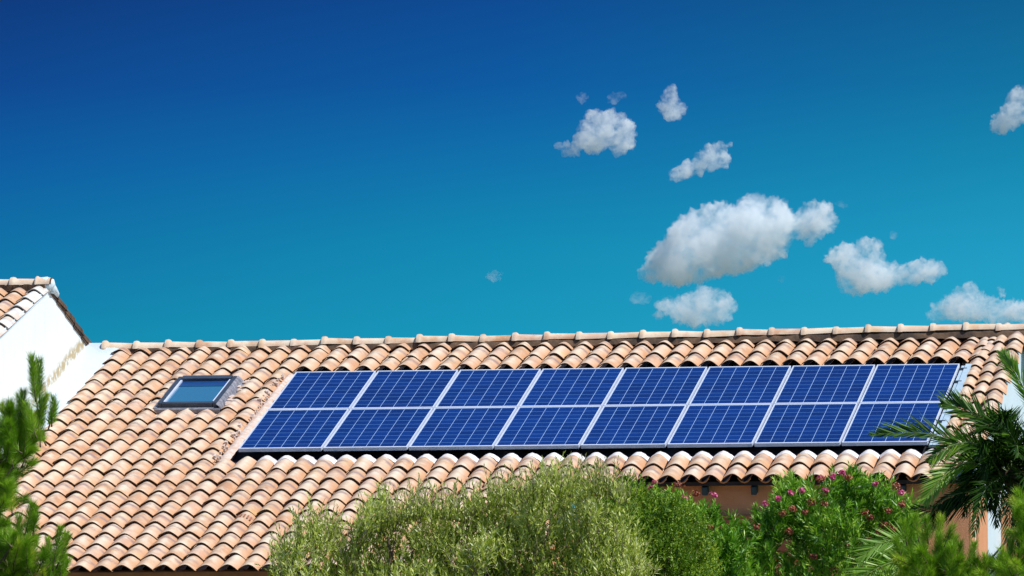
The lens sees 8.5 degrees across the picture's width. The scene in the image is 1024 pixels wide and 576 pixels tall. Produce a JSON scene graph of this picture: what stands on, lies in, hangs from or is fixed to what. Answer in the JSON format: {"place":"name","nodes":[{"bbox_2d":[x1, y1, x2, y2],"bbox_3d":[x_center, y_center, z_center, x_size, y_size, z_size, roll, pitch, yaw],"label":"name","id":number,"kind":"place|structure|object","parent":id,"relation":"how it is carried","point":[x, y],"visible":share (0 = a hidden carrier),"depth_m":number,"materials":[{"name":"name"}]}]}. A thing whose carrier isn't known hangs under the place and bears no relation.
{"place":"outdoors","nodes":[
{"label":"outdoors","id":0,"kind":"place"},
{"bbox_2d":[0,0,1023,506],"label":"sky","id":1,"kind":"structure","parent":0,"point":[178,170],"materials":[{"name":"blue"}]},
{"bbox_3d":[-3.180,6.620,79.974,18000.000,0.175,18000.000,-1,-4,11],"label":"ground","id":2,"kind":"structure","parent":0,"visible":0},
{"bbox_2d":[0,349,73,575],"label":"pine tree","id":3,"kind":"object","parent":2,"relation":"on","point":[22,431],"visible":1,"depth_m":71.27,"materials":[{"name":"green plant"}]},
{"bbox_2d":[0,276,90,421],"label":"gabled house","id":4,"kind":"structure","parent":2,"relation":"on","point":[40,318],"depth_m":83.14,"materials":[{"name":"paint"}]},
{"bbox_2d":[255,451,663,575],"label":"olive tree","id":5,"kind":"object","parent":2,"relation":"on","point":[524,514],"visible":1,"depth_m":71.63,"materials":[{"name":"green plant"}]},
{"bbox_2d":[0,322,1023,575],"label":"tiled house","id":6,"kind":"structure","parent":2,"relation":"on","point":[146,466],"depth_m":80.24,"materials":[{"name":"tile"}]},
{"bbox_2d":[238,409,348,451],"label":"solar panel","id":7,"kind":"object","parent":6,"relation":"attached to","point":[286,430],"visible":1,"depth_m":80.91,"materials":[{"name":"glass"}]},
{"bbox_2d":[268,371,375,410],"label":"solar panel","id":8,"kind":"object","parent":6,"relation":"attached to","point":[326,390],"visible":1,"depth_m":82.55,"materials":[{"name":"glass"}]},
{"bbox_2d":[323,408,432,450],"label":"solar panel","id":9,"kind":"object","parent":6,"relation":"attached to","point":[380,429],"visible":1,"depth_m":80.72,"materials":[{"name":"glass"}]},
{"bbox_2d":[351,370,457,409],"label":"solar panel","id":10,"kind":"object","parent":6,"relation":"attached to","point":[409,389],"visible":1,"depth_m":82.36,"materials":[{"name":"glass"}]},
{"bbox_2d":[409,407,516,449],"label":"solar panel","id":11,"kind":"object","parent":6,"relation":"attached to","point":[470,428],"visible":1,"depth_m":80.54,"materials":[{"name":"glass"}]},
{"bbox_2d":[435,369,540,408],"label":"solar panel","id":12,"kind":"object","parent":6,"relation":"attached to","point":[492,388],"visible":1,"depth_m":82.18,"materials":[{"name":"glass"}]},
{"bbox_2d":[495,406,601,448],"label":"solar panel","id":13,"kind":"object","parent":6,"relation":"attached to","point":[558,427],"visible":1,"depth_m":80.36,"materials":[{"name":"glass"}]},
{"bbox_2d":[519,368,623,407],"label":"solar panel","id":14,"kind":"object","parent":6,"relation":"attached to","point":[575,387],"visible":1,"depth_m":81.99,"materials":[{"name":"glass"}]},
{"bbox_2d":[581,405,686,448],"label":"solar panel","id":15,"kind":"object","parent":6,"relation":"attached to","point":[645,426],"visible":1,"depth_m":80.17,"materials":[{"name":"glass"}]},
{"bbox_2d":[604,367,706,406],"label":"solar panel","id":16,"kind":"object","parent":6,"relation":"attached to","point":[658,386],"visible":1,"depth_m":81.81,"materials":[{"name":"glass"}]},
{"bbox_2d":[667,404,771,447],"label":"solar panel","id":17,"kind":"object","parent":6,"relation":"attached to","point":[732,425],"visible":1,"depth_m":79.98,"materials":[{"name":"glass"}]},
{"bbox_2d":[689,366,790,405],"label":"solar panel","id":18,"kind":"object","parent":6,"relation":"attached to","point":[740,385],"visible":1,"depth_m":81.62,"materials":[{"name":"glass"}]},
{"bbox_2d":[754,403,857,446],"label":"solar panel","id":19,"kind":"object","parent":6,"relation":"attached to","point":[813,424],"visible":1,"depth_m":79.80,"materials":[{"name":"glass"}]},
{"bbox_2d":[774,365,874,404],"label":"solar panel","id":20,"kind":"object","parent":6,"relation":"attached to","point":[809,384],"visible":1,"depth_m":81.44,"materials":[{"name":"glass"}]},
{"bbox_2d":[842,402,941,445],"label":"solar panel","id":21,"kind":"object","parent":6,"relation":"attached to","point":[867,418],"visible":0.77,"depth_m":79.78,"materials":[{"name":"glass"}]},
{"bbox_2d":[860,364,959,402],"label":"solar panel","id":22,"kind":"object","parent":6,"relation":"attached to","point":[894,383],"visible":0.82,"depth_m":81.27,"materials":[{"name":"glass"}]},
{"bbox_2d":[574,468,724,575],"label":"leafy shrub","id":23,"kind":"object","parent":2,"relation":"on","point":[674,543],"visible":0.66,"depth_m":72.71,"materials":[{"name":"green plant"}]},
{"bbox_2d":[630,480,767,575],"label":"oleander","id":24,"kind":"object","parent":2,"relation":"on","point":[732,552],"visible":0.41,"depth_m":73.69,"materials":[{"name":"green plant"}]},
{"bbox_2d":[712,461,928,575],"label":"oleander","id":25,"kind":"object","parent":2,"relation":"on","point":[814,524],"visible":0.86,"depth_m":74.31,"materials":[{"name":"green plant"}]},
{"bbox_2d":[838,519,919,575],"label":"young palm","id":26,"kind":"object","parent":2,"relation":"on","point":[864,556],"visible":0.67,"depth_m":70.90,"materials":[{"name":"green plant"}]},
{"bbox_2d":[868,347,1023,554],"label":"palm tree","id":27,"kind":"object","parent":2,"relation":"on","point":[988,477],"visible":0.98,"depth_m":71.76,"materials":[{"name":"green plant"}]},
{"bbox_2d":[887,486,1023,575],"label":"pine tree","id":28,"kind":"object","parent":2,"relation":"on","point":[948,559],"visible":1,"depth_m":70.19,"materials":[{"name":"green plant"}]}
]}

